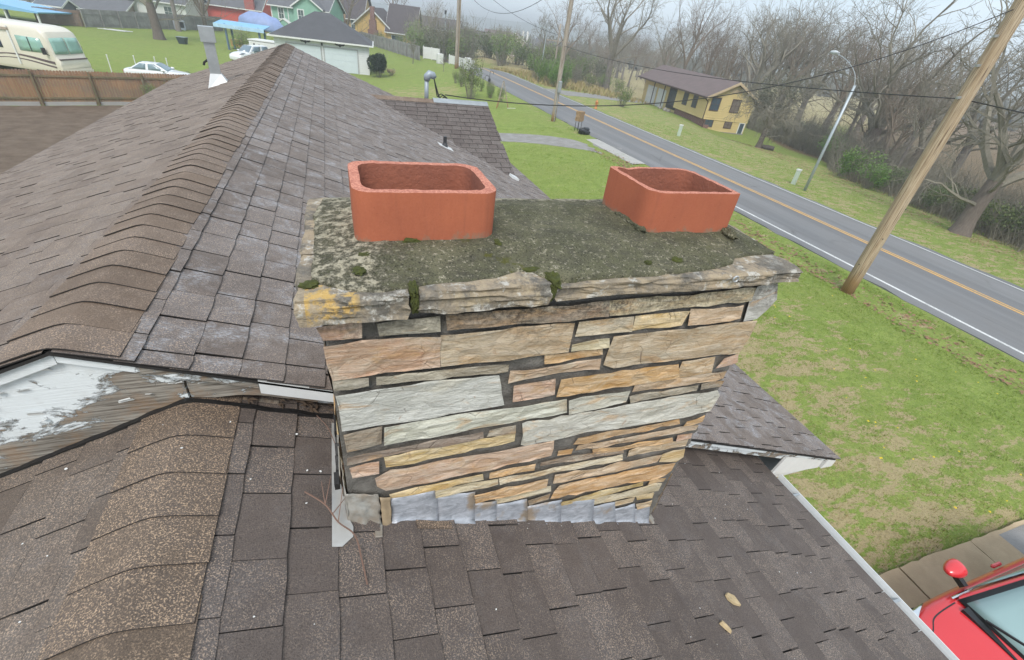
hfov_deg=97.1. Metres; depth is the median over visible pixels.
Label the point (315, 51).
garage door
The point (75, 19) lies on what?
wooden fence
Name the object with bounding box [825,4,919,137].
bare tree
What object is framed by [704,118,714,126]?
window
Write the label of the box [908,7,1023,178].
bare tree
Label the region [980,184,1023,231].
shrub
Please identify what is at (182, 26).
air conditioner
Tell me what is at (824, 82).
bare tree
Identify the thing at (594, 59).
shrub
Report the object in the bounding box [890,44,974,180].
bare tree
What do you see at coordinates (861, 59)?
bare tree
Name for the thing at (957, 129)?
bare tree
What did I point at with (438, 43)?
shrub
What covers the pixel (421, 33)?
shrub
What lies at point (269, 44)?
box trailer
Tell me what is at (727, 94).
service cable
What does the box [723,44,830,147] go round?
bare tree
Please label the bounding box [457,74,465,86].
shrub
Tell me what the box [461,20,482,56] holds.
shrub
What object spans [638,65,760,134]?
split level house
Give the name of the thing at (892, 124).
bare tree
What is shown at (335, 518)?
twig
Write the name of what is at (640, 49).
bare tree
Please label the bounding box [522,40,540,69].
shrub
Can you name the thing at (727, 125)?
window
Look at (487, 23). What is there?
hills
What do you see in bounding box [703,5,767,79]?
bare tree
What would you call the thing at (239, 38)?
shrub
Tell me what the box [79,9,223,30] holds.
wooden fence
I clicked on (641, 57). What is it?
bare tree
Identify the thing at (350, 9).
bare tree
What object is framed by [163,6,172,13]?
window
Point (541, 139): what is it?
driveway
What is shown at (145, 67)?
white sedan
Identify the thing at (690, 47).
bare tree
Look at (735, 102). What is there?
window
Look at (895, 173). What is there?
shrub
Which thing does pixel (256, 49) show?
side window
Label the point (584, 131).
black bag
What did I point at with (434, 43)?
shrub
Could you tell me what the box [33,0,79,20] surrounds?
garden shed
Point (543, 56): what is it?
shrub
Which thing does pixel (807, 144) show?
shrub
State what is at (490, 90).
shrub
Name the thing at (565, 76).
shrub
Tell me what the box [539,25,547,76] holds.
street lamp
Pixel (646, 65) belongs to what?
bare tree
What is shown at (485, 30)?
gabled house
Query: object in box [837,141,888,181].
shrub
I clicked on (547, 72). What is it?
shrub
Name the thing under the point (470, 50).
shrub
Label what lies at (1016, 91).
bare tree
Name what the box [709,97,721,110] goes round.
window
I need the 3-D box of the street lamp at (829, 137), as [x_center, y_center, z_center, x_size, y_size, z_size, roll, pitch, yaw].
[17.412,-11.652,25.822,0.200,7.280,2.344,-7,37,-21]
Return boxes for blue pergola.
[213,19,269,49]
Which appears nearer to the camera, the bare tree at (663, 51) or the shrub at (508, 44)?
the shrub at (508, 44)
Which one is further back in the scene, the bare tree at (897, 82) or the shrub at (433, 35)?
the shrub at (433, 35)
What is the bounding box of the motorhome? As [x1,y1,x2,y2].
[0,18,93,73]
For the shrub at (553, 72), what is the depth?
57.63 m
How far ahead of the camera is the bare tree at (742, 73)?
75.93 m
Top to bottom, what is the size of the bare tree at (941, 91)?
15.514 m
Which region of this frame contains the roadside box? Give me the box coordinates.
[574,111,584,130]
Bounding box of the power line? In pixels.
[474,0,540,13]
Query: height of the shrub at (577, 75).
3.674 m
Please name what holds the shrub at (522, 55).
on the ground at (26, 133)
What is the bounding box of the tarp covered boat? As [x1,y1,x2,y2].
[238,11,282,32]
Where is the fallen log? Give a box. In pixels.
[761,144,774,150]
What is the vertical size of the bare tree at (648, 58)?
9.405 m
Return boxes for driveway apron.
[586,139,644,164]
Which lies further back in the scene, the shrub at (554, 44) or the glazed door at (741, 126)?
the shrub at (554, 44)
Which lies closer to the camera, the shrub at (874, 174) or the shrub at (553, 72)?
the shrub at (874, 174)
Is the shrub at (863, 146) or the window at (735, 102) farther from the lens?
the window at (735, 102)
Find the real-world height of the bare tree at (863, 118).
16.061 m
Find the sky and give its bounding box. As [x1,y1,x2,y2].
[380,0,1023,90]
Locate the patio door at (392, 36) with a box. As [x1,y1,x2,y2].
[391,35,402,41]
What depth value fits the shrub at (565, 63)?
58.79 m
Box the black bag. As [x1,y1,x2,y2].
[578,127,589,134]
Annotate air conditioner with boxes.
[172,20,185,30]
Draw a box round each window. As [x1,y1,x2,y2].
[14,35,43,52]
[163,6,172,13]
[252,47,259,52]
[277,7,284,18]
[297,9,303,18]
[667,88,677,105]
[681,92,689,104]
[691,95,698,107]
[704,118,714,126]
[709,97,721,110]
[723,121,732,128]
[729,99,741,112]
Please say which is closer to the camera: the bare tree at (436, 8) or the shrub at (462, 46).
the shrub at (462, 46)
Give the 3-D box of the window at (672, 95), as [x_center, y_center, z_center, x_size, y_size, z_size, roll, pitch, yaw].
[21.528,-31.173,60.578,0.080,1.910,2.260,0,35,-11]
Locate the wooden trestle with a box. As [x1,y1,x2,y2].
[496,81,507,107]
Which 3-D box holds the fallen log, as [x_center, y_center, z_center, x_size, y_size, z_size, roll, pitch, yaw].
[25.028,-17.841,44.167,1.120,0.426,0.426,23,37,21]
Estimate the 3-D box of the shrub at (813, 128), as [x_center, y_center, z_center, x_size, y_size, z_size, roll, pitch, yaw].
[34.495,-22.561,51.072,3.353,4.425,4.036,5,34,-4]
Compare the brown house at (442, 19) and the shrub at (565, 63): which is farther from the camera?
the brown house at (442, 19)
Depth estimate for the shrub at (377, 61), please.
49.87 m
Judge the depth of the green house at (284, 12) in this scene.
72.39 m
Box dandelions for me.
[740,295,1021,512]
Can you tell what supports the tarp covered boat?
on the ground at (26, 133)
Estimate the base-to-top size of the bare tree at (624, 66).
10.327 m
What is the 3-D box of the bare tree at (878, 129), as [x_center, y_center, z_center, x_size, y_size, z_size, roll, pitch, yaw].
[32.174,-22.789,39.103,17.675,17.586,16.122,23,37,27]
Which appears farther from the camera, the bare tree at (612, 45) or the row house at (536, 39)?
the row house at (536, 39)
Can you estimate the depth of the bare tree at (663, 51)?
111.10 m
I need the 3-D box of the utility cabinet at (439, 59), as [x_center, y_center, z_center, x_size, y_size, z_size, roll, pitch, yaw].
[-9.934,-37.424,62.342,0.800,1.200,0.630,-13,39,-28]
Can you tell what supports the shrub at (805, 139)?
on the ground at (26, 133)
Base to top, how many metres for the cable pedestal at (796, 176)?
1.000 m
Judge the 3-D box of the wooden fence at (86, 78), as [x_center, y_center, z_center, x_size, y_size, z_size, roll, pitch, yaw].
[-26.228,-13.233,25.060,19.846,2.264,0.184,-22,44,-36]
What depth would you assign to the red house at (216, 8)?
82.42 m
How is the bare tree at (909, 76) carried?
on the ground at (26, 133)
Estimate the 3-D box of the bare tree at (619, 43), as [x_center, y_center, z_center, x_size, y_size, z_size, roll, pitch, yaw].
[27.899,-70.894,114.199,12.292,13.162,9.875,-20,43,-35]
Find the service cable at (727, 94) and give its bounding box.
[445,9,1013,105]
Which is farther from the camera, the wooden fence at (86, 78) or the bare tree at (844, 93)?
the bare tree at (844, 93)
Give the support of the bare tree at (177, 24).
on the ground at (26, 133)
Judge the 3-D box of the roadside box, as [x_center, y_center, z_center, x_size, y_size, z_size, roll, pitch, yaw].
[4.713,-14.656,31.787,0.392,1.386,0.574,32,41,31]
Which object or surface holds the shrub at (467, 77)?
on the ground at (26, 133)
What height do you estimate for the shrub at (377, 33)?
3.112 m
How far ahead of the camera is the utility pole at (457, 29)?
56.92 m
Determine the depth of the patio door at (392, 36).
90.32 m
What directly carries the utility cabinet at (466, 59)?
on the ground at (26, 133)
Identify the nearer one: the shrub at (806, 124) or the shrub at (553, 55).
the shrub at (806, 124)
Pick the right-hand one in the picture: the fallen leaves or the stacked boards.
the fallen leaves
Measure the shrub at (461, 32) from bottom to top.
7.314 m
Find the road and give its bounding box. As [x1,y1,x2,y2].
[432,59,1023,362]
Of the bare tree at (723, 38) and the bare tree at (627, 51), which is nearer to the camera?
the bare tree at (723, 38)
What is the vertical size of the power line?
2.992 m
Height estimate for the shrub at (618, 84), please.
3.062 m
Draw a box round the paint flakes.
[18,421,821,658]
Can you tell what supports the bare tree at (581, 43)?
on the ground at (26, 133)
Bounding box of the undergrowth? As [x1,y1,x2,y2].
[745,105,1023,253]
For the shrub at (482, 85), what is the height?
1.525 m
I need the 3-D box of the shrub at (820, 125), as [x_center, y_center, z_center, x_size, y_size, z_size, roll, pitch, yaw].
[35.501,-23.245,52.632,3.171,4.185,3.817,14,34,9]
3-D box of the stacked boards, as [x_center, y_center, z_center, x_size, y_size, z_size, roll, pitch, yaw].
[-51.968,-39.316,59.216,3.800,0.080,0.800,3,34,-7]
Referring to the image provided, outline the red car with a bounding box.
[911,557,1023,659]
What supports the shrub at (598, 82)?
on the ground at (26, 133)
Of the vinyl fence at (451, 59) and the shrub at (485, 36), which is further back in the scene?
the shrub at (485, 36)
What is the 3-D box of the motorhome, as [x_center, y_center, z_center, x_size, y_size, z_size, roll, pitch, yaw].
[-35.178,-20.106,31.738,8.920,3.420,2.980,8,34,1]
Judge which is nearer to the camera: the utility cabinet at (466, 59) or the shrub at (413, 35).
the utility cabinet at (466, 59)
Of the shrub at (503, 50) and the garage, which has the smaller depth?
the garage
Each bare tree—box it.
[125,0,225,39]
[170,0,197,31]
[188,0,254,25]
[340,0,376,31]
[383,0,408,5]
[408,37,417,58]
[419,0,449,26]
[527,5,560,60]
[539,0,609,57]
[575,31,586,57]
[576,4,602,57]
[577,0,678,89]
[589,27,623,77]
[592,30,605,60]
[599,23,634,61]
[604,24,642,77]
[615,35,643,79]
[619,24,637,72]
[619,36,638,71]
[621,22,655,86]
[635,30,653,76]
[635,43,657,78]
[636,38,651,79]
[636,49,668,90]
[646,7,702,70]
[653,34,677,65]
[659,0,746,70]
[662,32,689,66]
[663,34,680,65]
[678,1,746,75]
[686,16,724,70]
[696,2,754,78]
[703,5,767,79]
[707,37,738,76]
[710,18,744,78]
[717,0,846,108]
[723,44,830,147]
[727,26,783,87]
[733,0,845,125]
[743,10,839,115]
[751,0,879,116]
[754,3,855,106]
[762,5,901,127]
[780,0,1023,170]
[783,17,851,120]
[785,32,832,118]
[798,0,929,127]
[801,0,1020,149]
[819,3,930,125]
[823,65,883,135]
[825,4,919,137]
[832,14,956,134]
[845,24,986,166]
[858,10,1023,169]
[858,43,931,138]
[862,0,1023,236]
[874,23,958,150]
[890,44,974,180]
[900,22,988,152]
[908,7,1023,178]
[991,54,1023,174]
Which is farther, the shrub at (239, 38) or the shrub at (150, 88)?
the shrub at (239, 38)
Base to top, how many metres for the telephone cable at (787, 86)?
0.859 m
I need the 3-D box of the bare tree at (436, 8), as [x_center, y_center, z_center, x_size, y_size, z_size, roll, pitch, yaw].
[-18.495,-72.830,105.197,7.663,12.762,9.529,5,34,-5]
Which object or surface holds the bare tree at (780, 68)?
on the ground at (26, 133)
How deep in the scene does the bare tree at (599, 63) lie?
80.84 m
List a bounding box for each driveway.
[499,133,621,153]
[542,88,643,102]
[879,520,1023,607]
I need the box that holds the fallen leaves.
[592,139,1023,393]
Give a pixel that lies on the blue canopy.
(15, 5)
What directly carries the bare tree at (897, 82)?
on the ground at (26, 133)
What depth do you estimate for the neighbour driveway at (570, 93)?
57.12 m
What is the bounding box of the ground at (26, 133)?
[0,9,1023,574]
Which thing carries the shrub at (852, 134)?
on the ground at (26, 133)
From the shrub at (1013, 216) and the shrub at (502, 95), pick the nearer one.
the shrub at (1013, 216)
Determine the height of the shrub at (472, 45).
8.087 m
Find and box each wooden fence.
[0,69,186,105]
[31,6,84,26]
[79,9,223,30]
[359,31,419,59]
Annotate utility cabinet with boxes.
[436,53,443,63]
[464,57,471,69]
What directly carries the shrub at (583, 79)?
on the ground at (26, 133)
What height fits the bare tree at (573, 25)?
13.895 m
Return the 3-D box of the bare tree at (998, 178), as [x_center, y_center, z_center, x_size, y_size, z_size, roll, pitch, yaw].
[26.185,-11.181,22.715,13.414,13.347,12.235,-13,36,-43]
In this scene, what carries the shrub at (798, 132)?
on the ground at (26, 133)
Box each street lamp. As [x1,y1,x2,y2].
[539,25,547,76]
[803,50,855,190]
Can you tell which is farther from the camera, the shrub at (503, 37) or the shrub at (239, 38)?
the shrub at (503, 37)
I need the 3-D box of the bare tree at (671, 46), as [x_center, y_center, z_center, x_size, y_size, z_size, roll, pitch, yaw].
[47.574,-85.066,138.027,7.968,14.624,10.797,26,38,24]
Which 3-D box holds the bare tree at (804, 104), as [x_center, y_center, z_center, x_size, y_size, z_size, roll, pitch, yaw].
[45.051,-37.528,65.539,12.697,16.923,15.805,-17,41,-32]
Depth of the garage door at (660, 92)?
63.77 m
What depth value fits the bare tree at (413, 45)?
60.47 m
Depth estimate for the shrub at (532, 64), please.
62.07 m
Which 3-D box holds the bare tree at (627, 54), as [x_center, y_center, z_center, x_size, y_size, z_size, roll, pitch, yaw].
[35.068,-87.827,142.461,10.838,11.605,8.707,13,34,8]
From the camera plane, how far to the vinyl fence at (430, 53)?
66.86 m
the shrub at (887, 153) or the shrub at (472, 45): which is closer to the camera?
the shrub at (887, 153)
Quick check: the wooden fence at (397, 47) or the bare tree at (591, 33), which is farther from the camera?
the bare tree at (591, 33)
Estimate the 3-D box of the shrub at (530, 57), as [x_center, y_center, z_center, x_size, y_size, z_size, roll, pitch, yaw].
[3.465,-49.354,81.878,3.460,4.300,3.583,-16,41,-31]
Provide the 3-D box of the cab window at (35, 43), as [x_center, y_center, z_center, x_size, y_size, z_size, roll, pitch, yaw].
[-32.497,-19.282,30.490,1.800,0.880,0.025,9,34,1]
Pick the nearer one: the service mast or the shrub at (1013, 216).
the service mast
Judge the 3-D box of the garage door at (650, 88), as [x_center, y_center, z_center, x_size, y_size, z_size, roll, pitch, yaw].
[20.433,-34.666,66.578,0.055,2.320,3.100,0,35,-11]
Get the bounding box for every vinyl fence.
[423,46,439,59]
[449,54,474,68]
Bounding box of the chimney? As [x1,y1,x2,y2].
[293,160,802,546]
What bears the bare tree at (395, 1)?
on the ground at (26, 133)
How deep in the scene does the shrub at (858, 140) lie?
41.03 m
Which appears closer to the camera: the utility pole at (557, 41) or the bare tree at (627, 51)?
the utility pole at (557, 41)
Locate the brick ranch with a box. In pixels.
[20,0,134,11]
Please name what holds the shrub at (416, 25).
on the ground at (26, 133)
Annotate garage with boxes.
[267,11,373,74]
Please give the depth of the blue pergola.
55.25 m
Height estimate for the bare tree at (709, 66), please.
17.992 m
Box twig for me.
[304,476,367,584]
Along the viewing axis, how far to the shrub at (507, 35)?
87.22 m
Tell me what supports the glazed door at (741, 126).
in the split level house at (667, 86)
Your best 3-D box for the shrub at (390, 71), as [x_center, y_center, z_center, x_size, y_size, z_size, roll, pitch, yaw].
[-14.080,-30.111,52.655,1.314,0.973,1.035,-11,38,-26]
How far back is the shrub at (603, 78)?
74.27 m
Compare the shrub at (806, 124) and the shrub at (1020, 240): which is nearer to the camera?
the shrub at (1020, 240)
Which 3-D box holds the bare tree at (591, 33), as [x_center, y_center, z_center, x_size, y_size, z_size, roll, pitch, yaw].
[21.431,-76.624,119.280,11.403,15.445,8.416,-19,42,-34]
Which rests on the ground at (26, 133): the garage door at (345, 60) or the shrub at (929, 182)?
the shrub at (929, 182)
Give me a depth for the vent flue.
5.92 m
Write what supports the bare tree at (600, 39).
on the ground at (26, 133)
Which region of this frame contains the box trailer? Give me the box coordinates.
[247,38,274,48]
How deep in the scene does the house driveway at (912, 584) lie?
6.34 m
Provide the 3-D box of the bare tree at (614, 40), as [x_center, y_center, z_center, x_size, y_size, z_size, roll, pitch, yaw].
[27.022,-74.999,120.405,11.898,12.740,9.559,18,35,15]
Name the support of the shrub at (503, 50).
on the ground at (26, 133)
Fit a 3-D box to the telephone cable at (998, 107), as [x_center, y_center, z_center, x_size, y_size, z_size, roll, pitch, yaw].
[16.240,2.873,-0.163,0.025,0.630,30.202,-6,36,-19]
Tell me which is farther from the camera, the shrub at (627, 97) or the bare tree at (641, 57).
the bare tree at (641, 57)
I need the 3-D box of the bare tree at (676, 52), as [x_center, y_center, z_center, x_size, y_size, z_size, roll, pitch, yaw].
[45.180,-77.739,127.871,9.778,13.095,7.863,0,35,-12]
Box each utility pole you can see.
[454,0,459,68]
[457,0,460,67]
[546,24,569,80]
[551,0,573,121]
[840,0,1023,294]
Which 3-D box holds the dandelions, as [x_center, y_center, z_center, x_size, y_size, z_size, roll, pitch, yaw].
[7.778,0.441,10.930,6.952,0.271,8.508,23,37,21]
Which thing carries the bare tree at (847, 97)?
on the ground at (26, 133)
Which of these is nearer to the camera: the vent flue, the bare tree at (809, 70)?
the vent flue
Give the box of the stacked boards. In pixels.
[98,28,132,31]
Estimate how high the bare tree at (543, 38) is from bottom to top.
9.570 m
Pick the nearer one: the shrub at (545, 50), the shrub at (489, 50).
the shrub at (545, 50)
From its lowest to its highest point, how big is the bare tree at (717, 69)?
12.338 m
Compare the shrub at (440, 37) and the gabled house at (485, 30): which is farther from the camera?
the gabled house at (485, 30)
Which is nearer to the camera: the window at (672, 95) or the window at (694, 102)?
the window at (694, 102)
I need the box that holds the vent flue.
[197,25,226,87]
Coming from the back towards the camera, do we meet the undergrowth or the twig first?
the undergrowth
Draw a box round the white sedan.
[122,61,189,76]
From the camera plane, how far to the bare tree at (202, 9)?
70.90 m
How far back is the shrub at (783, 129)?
54.92 m
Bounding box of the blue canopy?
[0,0,74,22]
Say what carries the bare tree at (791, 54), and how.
on the ground at (26, 133)
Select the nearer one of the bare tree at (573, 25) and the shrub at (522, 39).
the bare tree at (573, 25)
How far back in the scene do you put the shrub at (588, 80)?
70.50 m
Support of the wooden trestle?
on the ground at (26, 133)
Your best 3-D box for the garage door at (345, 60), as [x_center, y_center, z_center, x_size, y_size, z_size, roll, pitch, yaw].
[-19.040,-30.075,50.521,3.400,2.280,0.070,-3,35,-15]
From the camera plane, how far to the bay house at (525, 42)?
143.57 m
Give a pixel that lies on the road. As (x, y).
(985, 307)
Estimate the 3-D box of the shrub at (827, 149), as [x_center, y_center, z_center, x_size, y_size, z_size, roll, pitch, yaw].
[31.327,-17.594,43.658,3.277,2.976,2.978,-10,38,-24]
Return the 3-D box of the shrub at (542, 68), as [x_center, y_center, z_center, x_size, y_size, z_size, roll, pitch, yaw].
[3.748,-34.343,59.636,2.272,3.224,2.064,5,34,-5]
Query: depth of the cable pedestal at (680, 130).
38.07 m
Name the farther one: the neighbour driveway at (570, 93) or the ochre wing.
the ochre wing
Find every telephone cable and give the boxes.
[565,46,954,98]
[971,101,1023,113]
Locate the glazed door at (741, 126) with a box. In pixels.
[736,123,745,134]
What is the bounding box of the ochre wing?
[384,3,422,42]
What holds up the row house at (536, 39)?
on the ground at (26, 133)
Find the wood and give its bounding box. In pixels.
[387,11,1023,131]
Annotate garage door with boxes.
[288,43,321,59]
[324,47,357,73]
[644,85,656,104]
[654,88,666,107]
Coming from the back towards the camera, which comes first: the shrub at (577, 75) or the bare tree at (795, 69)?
the shrub at (577, 75)
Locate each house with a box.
[0,43,958,659]
[133,0,206,15]
[204,0,271,31]
[266,0,345,25]
[341,0,371,28]
[352,6,389,37]
[423,15,462,36]
[484,28,512,40]
[509,32,528,55]
[534,38,580,50]
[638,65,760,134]
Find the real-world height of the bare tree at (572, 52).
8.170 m
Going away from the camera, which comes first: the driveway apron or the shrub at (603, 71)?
the driveway apron
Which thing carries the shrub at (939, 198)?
on the ground at (26, 133)
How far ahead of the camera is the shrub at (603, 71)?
82.83 m
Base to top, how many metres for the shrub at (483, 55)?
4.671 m
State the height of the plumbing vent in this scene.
0.222 m
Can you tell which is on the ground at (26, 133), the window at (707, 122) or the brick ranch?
the brick ranch
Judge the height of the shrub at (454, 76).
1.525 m
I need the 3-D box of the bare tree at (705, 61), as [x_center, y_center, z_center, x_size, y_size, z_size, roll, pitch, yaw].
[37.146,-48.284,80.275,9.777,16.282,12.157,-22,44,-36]
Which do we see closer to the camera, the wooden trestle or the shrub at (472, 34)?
the wooden trestle
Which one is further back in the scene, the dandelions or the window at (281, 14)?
the window at (281, 14)
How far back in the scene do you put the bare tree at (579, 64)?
79.41 m
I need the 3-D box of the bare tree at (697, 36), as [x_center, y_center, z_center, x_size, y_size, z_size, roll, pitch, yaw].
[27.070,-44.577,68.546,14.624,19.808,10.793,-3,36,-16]
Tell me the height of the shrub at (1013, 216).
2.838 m
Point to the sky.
(533, 13)
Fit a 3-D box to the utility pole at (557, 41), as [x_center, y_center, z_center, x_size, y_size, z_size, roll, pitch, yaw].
[5.982,-37.236,61.520,3.400,7.400,0.278,-5,36,-19]
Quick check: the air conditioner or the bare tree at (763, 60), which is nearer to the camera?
the bare tree at (763, 60)
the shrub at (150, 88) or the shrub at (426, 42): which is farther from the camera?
the shrub at (426, 42)
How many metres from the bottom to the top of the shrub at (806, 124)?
4.314 m
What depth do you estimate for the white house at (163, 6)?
76.78 m
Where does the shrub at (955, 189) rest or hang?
on the ground at (26, 133)
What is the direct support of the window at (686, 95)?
in the split level house at (667, 86)
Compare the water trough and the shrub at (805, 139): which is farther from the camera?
the water trough
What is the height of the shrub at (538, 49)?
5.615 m
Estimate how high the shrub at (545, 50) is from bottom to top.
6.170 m
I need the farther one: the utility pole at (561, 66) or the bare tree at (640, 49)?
the bare tree at (640, 49)
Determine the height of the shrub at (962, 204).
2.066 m
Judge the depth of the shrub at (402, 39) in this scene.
76.86 m
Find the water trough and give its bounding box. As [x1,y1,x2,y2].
[175,36,187,43]
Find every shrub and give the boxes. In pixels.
[138,78,158,93]
[230,25,250,49]
[367,50,387,76]
[374,30,385,36]
[386,68,395,75]
[395,33,405,42]
[402,16,425,50]
[404,7,437,55]
[405,7,431,55]
[411,11,445,51]
[417,34,432,53]
[420,6,463,61]
[429,27,452,44]
[431,31,450,53]
[440,19,471,55]
[441,26,468,57]
[451,34,470,56]
[452,69,460,82]
[453,7,489,61]
[454,39,479,57]
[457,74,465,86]
[458,48,484,99]
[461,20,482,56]
[461,22,481,53]
[476,23,506,58]
[477,79,484,90]
[480,38,493,57]
[482,44,494,58]
[486,83,494,97]
[487,24,517,65]
[489,22,517,62]
[491,23,518,60]
[493,24,522,64]
[497,86,504,100]
[509,26,533,65]
[515,43,539,69]
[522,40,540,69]
[525,48,540,70]
[525,52,544,78]
[528,39,553,63]
[531,57,548,81]
[533,46,548,63]
[535,39,560,73]
[539,35,569,53]
[543,60,553,82]
[544,41,569,68]
[547,59,559,86]
[550,56,573,85]
[561,65,572,88]
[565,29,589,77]
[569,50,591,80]
[570,62,585,83]
[581,49,604,79]
[581,59,592,80]
[583,70,597,85]
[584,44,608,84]
[593,62,615,85]
[596,73,603,87]
[598,71,612,87]
[611,76,625,92]
[612,83,635,106]
[773,115,797,140]
[786,106,825,143]
[790,118,814,145]
[791,129,810,148]
[802,112,835,148]
[805,127,824,153]
[809,114,836,140]
[817,134,854,161]
[824,131,862,168]
[830,118,871,153]
[836,127,880,155]
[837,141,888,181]
[850,133,880,160]
[855,161,894,189]
[861,141,908,174]
[877,159,912,190]
[902,171,943,198]
[918,176,960,212]
[932,175,969,200]
[936,179,978,210]
[950,191,971,219]
[977,192,1023,237]
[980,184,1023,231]
[1016,213,1023,246]
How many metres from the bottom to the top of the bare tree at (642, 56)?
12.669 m
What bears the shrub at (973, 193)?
on the ground at (26, 133)
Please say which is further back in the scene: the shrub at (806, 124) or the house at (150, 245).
the shrub at (806, 124)
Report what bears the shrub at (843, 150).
on the ground at (26, 133)
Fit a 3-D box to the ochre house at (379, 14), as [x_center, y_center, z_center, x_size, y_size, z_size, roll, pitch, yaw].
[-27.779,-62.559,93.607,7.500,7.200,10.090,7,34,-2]
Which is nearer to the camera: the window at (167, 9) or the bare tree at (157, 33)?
the bare tree at (157, 33)
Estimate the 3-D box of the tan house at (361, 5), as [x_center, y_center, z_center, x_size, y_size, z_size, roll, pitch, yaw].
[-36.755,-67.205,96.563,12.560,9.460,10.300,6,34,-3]
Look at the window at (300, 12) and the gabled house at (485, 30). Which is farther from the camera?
the gabled house at (485, 30)
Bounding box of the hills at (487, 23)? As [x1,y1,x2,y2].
[371,2,1023,100]
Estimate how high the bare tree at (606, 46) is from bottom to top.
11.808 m
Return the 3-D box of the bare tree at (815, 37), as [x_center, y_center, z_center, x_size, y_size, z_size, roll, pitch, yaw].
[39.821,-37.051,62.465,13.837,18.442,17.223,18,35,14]
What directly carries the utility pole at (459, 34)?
on the ground at (26, 133)
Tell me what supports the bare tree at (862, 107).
on the ground at (26, 133)
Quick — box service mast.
[424,70,447,98]
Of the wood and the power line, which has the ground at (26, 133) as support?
the wood
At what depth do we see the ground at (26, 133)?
12.27 m
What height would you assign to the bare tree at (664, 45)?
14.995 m
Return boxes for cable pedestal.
[677,124,683,135]
[791,169,801,184]
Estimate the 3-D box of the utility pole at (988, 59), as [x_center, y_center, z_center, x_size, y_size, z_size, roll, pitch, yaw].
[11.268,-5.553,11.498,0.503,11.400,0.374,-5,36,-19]
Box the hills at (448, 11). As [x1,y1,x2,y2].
[371,0,1023,93]
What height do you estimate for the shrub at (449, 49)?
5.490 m
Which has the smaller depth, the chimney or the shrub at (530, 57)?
the chimney
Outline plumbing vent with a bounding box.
[438,136,453,151]

